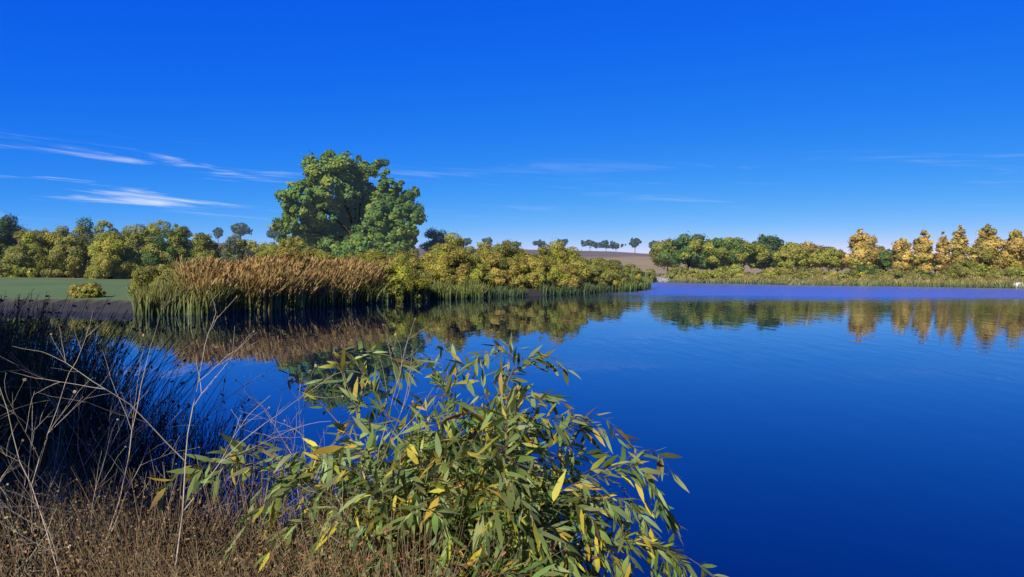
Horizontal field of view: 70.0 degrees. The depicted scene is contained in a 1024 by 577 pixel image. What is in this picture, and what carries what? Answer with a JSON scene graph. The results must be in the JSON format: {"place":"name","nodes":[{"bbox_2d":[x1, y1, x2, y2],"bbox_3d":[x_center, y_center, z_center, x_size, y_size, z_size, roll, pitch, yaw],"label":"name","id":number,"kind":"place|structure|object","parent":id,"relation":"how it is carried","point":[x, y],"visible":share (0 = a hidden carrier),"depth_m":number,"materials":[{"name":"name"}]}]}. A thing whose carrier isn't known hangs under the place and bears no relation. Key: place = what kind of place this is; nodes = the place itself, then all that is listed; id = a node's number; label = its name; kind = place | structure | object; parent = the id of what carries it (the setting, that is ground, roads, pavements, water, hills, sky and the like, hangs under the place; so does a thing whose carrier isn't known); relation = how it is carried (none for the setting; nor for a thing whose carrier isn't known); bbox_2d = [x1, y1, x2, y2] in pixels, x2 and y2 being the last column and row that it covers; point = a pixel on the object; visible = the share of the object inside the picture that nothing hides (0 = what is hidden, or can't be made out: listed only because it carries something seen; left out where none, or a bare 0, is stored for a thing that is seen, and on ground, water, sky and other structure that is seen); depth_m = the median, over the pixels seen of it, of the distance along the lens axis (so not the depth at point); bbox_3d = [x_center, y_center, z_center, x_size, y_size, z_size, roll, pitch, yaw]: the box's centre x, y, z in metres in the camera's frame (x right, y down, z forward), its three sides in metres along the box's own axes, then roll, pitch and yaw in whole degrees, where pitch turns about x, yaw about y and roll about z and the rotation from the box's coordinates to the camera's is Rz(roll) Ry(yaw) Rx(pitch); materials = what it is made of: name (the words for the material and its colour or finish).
{"place":"outdoors","nodes":[
{"label":"outdoors","id":0,"kind":"place"},
{"bbox_2d":[0,243,1002,575],"bbox_3d":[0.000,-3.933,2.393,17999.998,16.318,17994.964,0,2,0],"label":"ground","id":1,"kind":"structure","parent":0,"point":[12,289],"depth_m":66.74,"materials":[{"name":"green plant"}]},
{"bbox_2d":[0,213,23,236],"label":"tree","id":2,"kind":"object","parent":1,"relation":"on","point":[8,221],"visible":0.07,"depth_m":121.30,"materials":[{"name":"green plant"}]},
{"bbox_2d":[0,225,41,265],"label":"tree","id":3,"kind":"object","parent":1,"relation":"on","point":[6,236],"visible":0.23,"depth_m":103.69,"materials":[{"name":"green plant"}]},
{"bbox_2d":[0,228,63,277],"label":"tree","id":4,"kind":"object","parent":1,"relation":"on","point":[23,259],"visible":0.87,"depth_m":97.80,"materials":[{"name":"green plant"}]},
{"bbox_2d":[34,225,98,277],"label":"tree","id":5,"kind":"object","parent":1,"relation":"on","point":[66,253],"visible":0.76,"depth_m":99.92,"materials":[{"name":"green plant"}]},
{"bbox_2d":[67,281,106,297],"bbox_3d":[-29.086,0.231,50.031,2.523,1.448,2.325,0,2,0],"label":"bush","id":6,"kind":"object","parent":1,"relation":"on","point":[82,290],"visible":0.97,"depth_m":49.53,"materials":[{"name":"green plant"}]},
{"bbox_2d":[72,215,120,244],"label":"tree","id":7,"kind":"object","parent":1,"relation":"on","point":[84,222],"visible":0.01,"depth_m":122.13,"materials":[{"name":"green plant"}]},
{"bbox_2d":[81,219,135,278],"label":"tree","id":8,"kind":"object","parent":1,"relation":"on","point":[105,249],"visible":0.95,"depth_m":97.31,"materials":[{"name":"green plant"}]},
{"bbox_2d":[111,223,158,278],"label":"tree","id":9,"kind":"object","parent":1,"relation":"on","point":[140,236],"visible":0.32,"depth_m":101.52,"materials":[{"name":"green plant"}]},
{"bbox_2d":[151,220,172,241],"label":"tree","id":10,"kind":"object","parent":1,"relation":"on","point":[165,226],"visible":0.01,"depth_m":121.76,"materials":[{"name":"green plant"}]},
{"bbox_2d":[138,223,195,269],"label":"tree","id":11,"kind":"object","parent":1,"relation":"on","point":[168,252],"visible":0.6,"depth_m":98.66,"materials":[{"name":"green plant"}]},
{"bbox_2d":[0,289,365,536],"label":"bulrushes","id":12,"kind":"object","parent":1,"relation":"on","point":[24,356],"visible":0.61,"depth_m":7.13,"materials":[{"name":"plant"}]},
{"bbox_2d":[184,232,221,263],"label":"tree","id":13,"kind":"object","parent":1,"relation":"on","point":[203,247],"visible":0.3,"depth_m":97.39,"materials":[{"name":"green plant"}]},
{"bbox_2d":[212,227,223,241],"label":"ridge tree","id":14,"kind":"object","parent":1,"relation":"on","point":[218,232],"visible":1,"depth_m":370.46,"materials":[{"name":"green plant"}]},
{"bbox_2d":[0,280,470,576],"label":"dry weed stalks","id":15,"kind":"object","parent":1,"relation":"on","point":[76,391],"visible":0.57,"depth_m":3.39,"materials":[{"name":"brown plant"}]},
{"bbox_2d":[219,231,255,264],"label":"tree","id":16,"kind":"object","parent":1,"relation":"on","point":[230,252],"visible":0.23,"depth_m":96.02,"materials":[{"name":"green plant"}]},
{"bbox_2d":[230,222,252,237],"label":"ridge tree","id":17,"kind":"object","parent":1,"relation":"on","point":[241,228],"visible":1,"depth_m":369.37,"materials":[{"name":"green plant"}]},
{"bbox_2d":[256,240,277,253],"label":"bush","id":18,"kind":"object","parent":1,"relation":"on","point":[273,247],"visible":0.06,"depth_m":93.93,"materials":[{"name":"green plant"}]},
{"bbox_2d":[266,229,280,238],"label":"ridge tree","id":19,"kind":"object","parent":1,"relation":"on","point":[273,234],"visible":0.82,"depth_m":369.61,"materials":[{"name":"green plant"}]},
{"bbox_2d":[274,238,296,254],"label":"bush","id":20,"kind":"object","parent":1,"relation":"on","point":[282,243],"visible":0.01,"depth_m":65.57,"materials":[{"name":"green plant"}]},
{"bbox_2d":[276,247,305,264],"bbox_3d":[-15.830,-0.935,51.316,3.382,4.097,3.124,1,2,19],"label":"bush","id":21,"kind":"object","parent":1,"relation":"on","point":[289,253],"visible":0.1,"depth_m":50.89,"materials":[{"name":"green plant"}]},
{"bbox_2d":[285,235,319,252],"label":"bush","id":22,"kind":"object","parent":1,"relation":"on","point":[291,238],"visible":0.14,"depth_m":119.44,"materials":[{"name":"green plant"}]},
{"bbox_2d":[0,415,634,576],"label":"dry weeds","id":23,"kind":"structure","parent":1,"relation":"on","point":[203,555],"depth_m":3.09,"materials":[{"name":"brown plant"}]},
{"bbox_2d":[148,331,727,576],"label":"willow shrub","id":24,"kind":"object","parent":23,"relation":"on","point":[461,476],"visible":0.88,"depth_m":3.28,"materials":[{"name":"green plant"}]},
{"bbox_2d":[316,252,337,263],"bbox_3d":[-14.171,-1.037,57.380,3.786,3.711,3.284,-1,2,-24],"label":"bush","id":25,"kind":"object","parent":1,"relation":"on","point":[325,255],"visible":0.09,"depth_m":57.02,"materials":[{"name":"green plant"}]},
{"bbox_2d":[266,149,427,258],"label":"tree","id":26,"kind":"object","parent":1,"relation":"on","point":[366,213],"visible":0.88,"depth_m":146.86,"materials":[{"name":"green plant"}]},
{"bbox_2d":[359,250,393,271],"bbox_3d":[-11.772,-1.183,59.974,3.900,4.010,3.848,-1,2,-18],"label":"shore willow","id":27,"kind":"object","parent":1,"relation":"on","point":[367,256],"visible":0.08,"depth_m":59.57,"materials":[{"name":"green plant"}]},
{"bbox_2d":[398,255,436,282],"bbox_3d":[-8.865,-1.095,63.827,4.705,3.697,4.281,0,2,0],"label":"shore willow","id":28,"kind":"object","parent":1,"relation":"on","point":[416,264],"visible":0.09,"depth_m":63.55,"materials":[{"name":"green plant"}]},
{"bbox_2d":[358,274,492,303],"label":"reeds","id":29,"kind":"object","parent":1,"relation":"on","point":[469,289],"depth_m":62.52,"materials":[{"name":"green plant"}]},
{"bbox_2d":[415,250,458,286],"bbox_3d":[-7.273,-1.322,66.054,5.416,4.380,4.735,0,2,0],"label":"shore willow","id":30,"kind":"object","parent":1,"relation":"on","point":[437,270],"visible":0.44,"depth_m":64.92,"materials":[{"name":"green plant"}]},
{"bbox_2d":[419,227,466,258],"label":"tree","id":31,"kind":"object","parent":1,"relation":"on","point":[434,236],"visible":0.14,"depth_m":168.49,"materials":[{"name":"green plant"}]},
{"bbox_2d":[432,231,475,261],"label":"willow","id":32,"kind":"object","parent":1,"relation":"on","point":[446,248],"visible":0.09,"depth_m":75.10,"materials":[{"name":"green plant"}]},
{"bbox_2d":[441,246,471,284],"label":"shore willow","id":33,"kind":"object","parent":1,"relation":"on","point":[452,257],"visible":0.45,"depth_m":66.84,"materials":[{"name":"green plant"}]},
{"bbox_2d":[454,256,494,288],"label":"shore willow","id":34,"kind":"object","parent":1,"relation":"on","point":[478,275],"visible":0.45,"depth_m":67.89,"materials":[{"name":"green plant"}]},
{"bbox_2d":[471,240,491,255],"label":"bush","id":35,"kind":"object","parent":1,"relation":"on","point":[479,245],"visible":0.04,"depth_m":119.94,"materials":[{"name":"green plant"}]},
{"bbox_2d":[484,252,522,288],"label":"shore willow","id":36,"kind":"object","parent":1,"relation":"on","point":[496,275],"visible":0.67,"depth_m":69.72,"materials":[{"name":"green plant"}]},
{"bbox_2d":[486,239,535,266],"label":"willow","id":37,"kind":"object","parent":1,"relation":"on","point":[507,247],"visible":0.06,"depth_m":77.62,"materials":[{"name":"green plant"}]},
{"bbox_2d":[495,257,536,288],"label":"shore willow","id":38,"kind":"object","parent":1,"relation":"on","point":[522,278],"visible":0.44,"depth_m":70.81,"materials":[{"name":"green plant"}]},
{"bbox_2d":[518,248,552,287],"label":"shore willow","id":39,"kind":"object","parent":1,"relation":"on","point":[536,263],"visible":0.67,"depth_m":72.58,"materials":[{"name":"green plant"}]},
{"bbox_2d":[521,270,564,289],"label":"bush","id":40,"kind":"object","parent":1,"relation":"on","point":[548,278],"visible":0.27,"depth_m":71.75,"materials":[{"name":"green plant"}]},
{"bbox_2d":[483,280,617,297],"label":"reeds","id":41,"kind":"object","parent":1,"relation":"on","point":[583,288],"depth_m":71.48,"materials":[{"name":"green plant"}]},
{"bbox_2d":[537,251,580,287],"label":"shore willow","id":42,"kind":"object","parent":1,"relation":"on","point":[559,271],"visible":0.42,"depth_m":73.93,"materials":[{"name":"green plant"}]},
{"bbox_2d":[540,239,588,267],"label":"willow","id":43,"kind":"object","parent":1,"relation":"on","point":[555,248],"visible":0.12,"depth_m":79.88,"materials":[{"name":"green plant"}]},
{"bbox_2d":[564,258,597,284],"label":"shore willow","id":44,"kind":"object","parent":1,"relation":"on","point":[585,272],"visible":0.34,"depth_m":78.00,"materials":[{"name":"green plant"}]},
{"bbox_2d":[581,239,597,248],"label":"ridge tree","id":45,"kind":"object","parent":1,"relation":"on","point":[590,243],"visible":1,"depth_m":370.38,"materials":[{"name":"green plant"}]},
{"bbox_2d":[587,262,624,287],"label":"shore willow","id":46,"kind":"object","parent":1,"relation":"on","point":[599,273],"visible":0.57,"depth_m":79.57,"materials":[{"name":"green plant"}]},
{"bbox_2d":[598,240,614,248],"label":"ridge tree","id":47,"kind":"object","parent":1,"relation":"on","point":[603,244],"visible":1,"depth_m":370.87,"materials":[{"name":"green plant"}]},
{"bbox_2d":[618,269,644,285],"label":"bush","id":48,"kind":"object","parent":1,"relation":"on","point":[626,277],"visible":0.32,"depth_m":81.85,"materials":[{"name":"green plant"}]},
{"bbox_2d":[619,265,645,277],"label":"bush","id":49,"kind":"object","parent":1,"relation":"on","point":[635,271],"visible":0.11,"depth_m":90.06,"materials":[{"name":"green plant"}]},
{"bbox_2d":[629,238,641,247],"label":"ridge tree","id":50,"kind":"object","parent":1,"relation":"on","point":[635,242],"visible":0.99,"depth_m":370.03,"materials":[{"name":"green plant"}]},
{"bbox_2d":[622,262,657,282],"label":"bush","id":51,"kind":"object","parent":1,"relation":"on","point":[650,275],"visible":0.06,"depth_m":96.27,"materials":[{"name":"green plant"}]},
{"bbox_2d":[648,237,680,270],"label":"tree","id":52,"kind":"object","parent":1,"relation":"on","point":[653,252],"visible":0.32,"depth_m":149.37,"materials":[{"name":"green plant"}]},
{"bbox_2d":[667,265,699,278],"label":"bush","id":53,"kind":"object","parent":1,"relation":"on","point":[673,273],"visible":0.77,"depth_m":129.34,"materials":[{"name":"green plant"}]},
{"bbox_2d":[657,231,714,269],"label":"tree","id":54,"kind":"object","parent":1,"relation":"on","point":[689,250],"visible":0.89,"depth_m":131.46,"materials":[{"name":"green plant"}]},
{"bbox_2d":[697,266,723,279],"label":"bush","id":55,"kind":"object","parent":1,"relation":"on","point":[703,274],"visible":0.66,"depth_m":122.22,"materials":[{"name":"green plant"}]},
{"bbox_2d":[692,233,729,270],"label":"tree","id":56,"kind":"object","parent":1,"relation":"on","point":[697,236],"visible":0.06,"depth_m":137.11,"materials":[{"name":"green plant"}]},
{"bbox_2d":[713,264,750,280],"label":"bush","id":57,"kind":"object","parent":1,"relation":"on","point":[735,270],"visible":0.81,"depth_m":119.16,"materials":[{"name":"green plant"}]},
{"bbox_2d":[699,235,771,265],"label":"tree","id":58,"kind":"object","parent":1,"relation":"on","point":[731,250],"visible":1,"depth_m":125.00,"materials":[{"name":"green plant"}]},
{"bbox_2d":[749,234,786,268],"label":"tree","id":59,"kind":"object","parent":1,"relation":"on","point":[772,243],"visible":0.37,"depth_m":127.52,"materials":[{"name":"green plant"}]},
{"bbox_2d":[772,242,811,268],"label":"tree","id":60,"kind":"object","parent":1,"relation":"on","point":[791,254],"visible":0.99,"depth_m":116.29,"materials":[{"name":"green plant"}]},
{"bbox_2d":[792,265,818,279],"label":"bush","id":61,"kind":"object","parent":1,"relation":"on","point":[800,272],"visible":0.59,"depth_m":111.04,"materials":[{"name":"green plant"}]},
{"bbox_2d":[800,241,826,268],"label":"tree","id":62,"kind":"object","parent":1,"relation":"on","point":[810,247],"visible":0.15,"depth_m":124.20,"materials":[{"name":"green plant"}]},
{"bbox_2d":[806,268,838,277],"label":"bush","id":63,"kind":"object","parent":1,"relation":"on","point":[822,272],"visible":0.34,"depth_m":110.00,"materials":[{"name":"green plant"}]},
{"bbox_2d":[807,247,846,270],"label":"tree","id":64,"kind":"object","parent":1,"relation":"on","point":[831,258],"visible":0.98,"depth_m":114.38,"materials":[{"name":"green plant"}]},
{"bbox_2d":[836,271,864,281],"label":"bush","id":65,"kind":"object","parent":1,"relation":"on","point":[840,276],"visible":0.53,"depth_m":106.58,"materials":[{"name":"green plant"}]},
{"bbox_2d":[841,229,882,270],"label":"tree","id":66,"kind":"object","parent":1,"relation":"on","point":[863,250],"visible":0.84,"depth_m":112.63,"materials":[{"name":"yellow plant"}]},
{"bbox_2d":[848,262,882,280],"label":"bush","id":67,"kind":"object","parent":1,"relation":"on","point":[872,271],"visible":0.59,"depth_m":106.75,"materials":[{"name":"green plant"}]},
{"bbox_2d":[873,246,892,269],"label":"tree","id":68,"kind":"object","parent":1,"relation":"on","point":[883,261],"visible":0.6,"depth_m":115.91,"materials":[{"name":"green plant"}]},
{"bbox_2d":[878,268,903,278],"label":"bush","id":69,"kind":"object","parent":1,"relation":"on","point":[891,273],"visible":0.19,"depth_m":106.50,"materials":[{"name":"green plant"}]},
{"bbox_2d":[889,238,914,271],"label":"tree","id":70,"kind":"object","parent":1,"relation":"on","point":[902,255],"visible":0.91,"depth_m":110.28,"materials":[{"name":"yellow plant"}]},
{"bbox_2d":[893,269,936,278],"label":"bush","id":71,"kind":"object","parent":1,"relation":"on","point":[899,274],"visible":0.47,"depth_m":103.65,"materials":[{"name":"green plant"}]},
{"bbox_2d":[911,230,934,271],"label":"tree","id":72,"kind":"object","parent":1,"relation":"on","point":[922,248],"visible":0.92,"depth_m":109.57,"materials":[{"name":"yellow plant"}]},
{"bbox_2d":[933,231,954,270],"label":"tree","id":73,"kind":"object","parent":1,"relation":"on","point":[945,257],"visible":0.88,"depth_m":107.50,"materials":[{"name":"yellow plant"}]},
{"bbox_2d":[950,224,969,261],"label":"tree","id":74,"kind":"object","parent":1,"relation":"on","point":[960,239],"visible":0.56,"depth_m":108.31,"materials":[{"name":"yellow plant"}]},
{"bbox_2d":[939,258,992,279],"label":"bush","id":75,"kind":"object","parent":1,"relation":"on","point":[970,266],"visible":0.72,"depth_m":99.48,"materials":[{"name":"green plant"}]},
{"bbox_2d":[964,224,1008,271],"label":"tree","id":76,"kind":"object","parent":1,"relation":"on","point":[983,250],"visible":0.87,"depth_m":103.93,"materials":[{"name":"yellow plant"}]},
{"bbox_2d":[981,264,1023,278],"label":"bush","id":77,"kind":"object","parent":1,"relation":"on","point":[1010,270],"visible":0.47,"depth_m":96.15,"materials":[{"name":"green plant"}]},
{"bbox_2d":[998,229,1023,271],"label":"tree","id":78,"kind":"object","parent":1,"relation":"on","point":[1011,254],"visible":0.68,"depth_m":102.69,"materials":[{"name":"yellow plant"}]},
{"bbox_2d":[0,282,1023,576],"bbox_3d":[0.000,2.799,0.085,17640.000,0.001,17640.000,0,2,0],"label":"lake water","id":79,"kind":"structure","parent":0,"point":[840,430],"depth_m":15.87,"materials":[{"name":"blue liquid"}]},
{"bbox_2d":[2,228,37,275],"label":"tree","id":80,"kind":"object","parent":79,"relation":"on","point":[15,236],"visible":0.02,"depth_m":108.02,"materials":[{"name":"green plant"}]},
{"bbox_2d":[63,222,101,277],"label":"tree","id":81,"kind":"object","parent":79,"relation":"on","point":[82,231],"visible":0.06,"depth_m":106.98,"materials":[{"name":"green plant"}]},
{"bbox_2d":[122,223,159,253],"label":"tree","id":82,"kind":"object","parent":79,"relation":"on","point":[128,239],"visible":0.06,"depth_m":114.08,"materials":[{"name":"green plant"}]},
{"bbox_2d":[121,220,163,252],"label":"tree","id":83,"kind":"object","parent":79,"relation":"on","point":[149,238],"visible":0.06,"depth_m":114.72,"materials":[{"name":"green plant"}]},
{"bbox_2d":[124,262,182,296],"bbox_3d":[-24.684,-0.357,52.327,4.706,3.200,5.547,2,2,44],"label":"willow","id":84,"kind":"object","parent":79,"relation":"on","point":[142,276],"visible":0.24,"depth_m":50.27,"materials":[{"name":"green plant"}]},
{"bbox_2d":[125,270,243,314],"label":"reeds","id":85,"kind":"object","parent":79,"relation":"on","point":[150,300],"visible":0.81,"depth_m":42.40,"materials":[{"name":"green plant"}]},
{"bbox_2d":[211,241,223,252],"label":"tree","id":86,"kind":"object","parent":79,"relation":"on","point":[214,245],"visible":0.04,"depth_m":107.52,"materials":[{"name":"green plant"}]},
{"bbox_2d":[219,237,265,258],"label":"tree","id":87,"kind":"object","parent":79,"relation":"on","point":[251,245],"visible":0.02,"depth_m":105.42,"materials":[{"name":"green plant"}]},
{"bbox_2d":[161,252,415,313],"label":"reeds","id":88,"kind":"object","parent":79,"relation":"on","point":[269,276],"visible":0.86,"depth_m":47.53,"materials":[{"name":"brown plant"}]},
{"bbox_2d":[201,278,376,312],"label":"reeds","id":89,"kind":"object","parent":79,"relation":"on","point":[362,298],"visible":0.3,"depth_m":47.88,"materials":[{"name":"plant"}]},
{"bbox_2d":[301,245,326,260],"bbox_3d":[-17.036,-1.200,63.524,6.343,5.094,6.350,0,2,0],"label":"bush","id":90,"kind":"object","parent":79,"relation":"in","point":[315,251],"visible":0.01,"depth_m":62.39,"materials":[{"name":"green plant"}]},
{"bbox_2d":[355,249,384,264],"bbox_3d":[-12.389,-1.151,61.784,6.042,4.476,5.002,1,2,25],"label":"bush","id":91,"kind":"object","parent":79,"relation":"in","point":[379,257],"visible":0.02,"depth_m":61.27,"materials":[{"name":"green plant"}]},
{"bbox_2d":[380,258,430,301],"bbox_3d":[-9.434,-0.450,60.279,5.630,4.138,5.612,-1,2,-31],"label":"bush","id":92,"kind":"object","parent":79,"relation":"in","point":[403,273],"visible":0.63,"depth_m":59.18,"materials":[{"name":"green plant"}]},
{"bbox_2d":[391,245,425,263],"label":"bush","id":93,"kind":"object","parent":79,"relation":"on","point":[409,253],"visible":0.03,"depth_m":78.15,"materials":[{"name":"green plant"}]},
{"bbox_2d":[464,246,479,260],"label":"bush","id":94,"kind":"object","parent":79,"relation":"on","point":[470,250],"visible":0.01,"depth_m":84.19,"materials":[{"name":"green plant"}]},
{"bbox_2d":[474,243,505,263],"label":"bush","id":95,"kind":"object","parent":79,"relation":"on","point":[482,256],"visible":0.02,"depth_m":80.99,"materials":[{"name":"green plant"}]},
{"bbox_2d":[536,242,551,256],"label":"bush","id":96,"kind":"object","parent":79,"relation":"on","point":[545,250],"visible":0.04,"depth_m":86.70,"materials":[{"name":"green plant"}]},
{"bbox_2d":[587,257,623,272],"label":"bush","id":97,"kind":"object","parent":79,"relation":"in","point":[614,264],"visible":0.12,"depth_m":86.20,"materials":[{"name":"green plant"}]},
{"bbox_2d":[611,271,653,291],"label":"reeds","id":98,"kind":"object","parent":79,"relation":"on","point":[630,286],"visible":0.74,"depth_m":81.61,"materials":[{"name":"green plant"}]},
{"bbox_2d":[759,266,791,278],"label":"bush","id":99,"kind":"object","parent":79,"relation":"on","point":[766,270],"visible":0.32,"depth_m":115.07,"materials":[{"name":"green plant"}]},
{"bbox_2d":[768,266,795,278],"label":"bush","id":100,"kind":"object","parent":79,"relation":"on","point":[777,271],"visible":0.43,"depth_m":113.20,"materials":[{"name":"green plant"}]},
{"bbox_2d":[668,273,1023,287],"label":"reeds","id":101,"kind":"object","parent":79,"relation":"on","point":[980,281],"visible":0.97,"depth_m":103.95,"materials":[{"name":"green plant"}]},
{"bbox_2d":[935,267,978,279],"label":"bush","id":102,"kind":"object","parent":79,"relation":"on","point":[947,275],"visible":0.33,"depth_m":99.84,"materials":[{"name":"green plant"}]},
{"bbox_2d":[0,0,1023,257],"label":"sky","id":103,"kind":"structure","parent":0,"point":[820,122],"materials":[{"name":"blue"}]},
{"bbox_2d":[692,274,900,283],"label":"bushes","id":104,"kind":"object","parent":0,"point":[883,276],"visible":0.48,"depth_m":108.11,"materials":[{"name":"green plant"}]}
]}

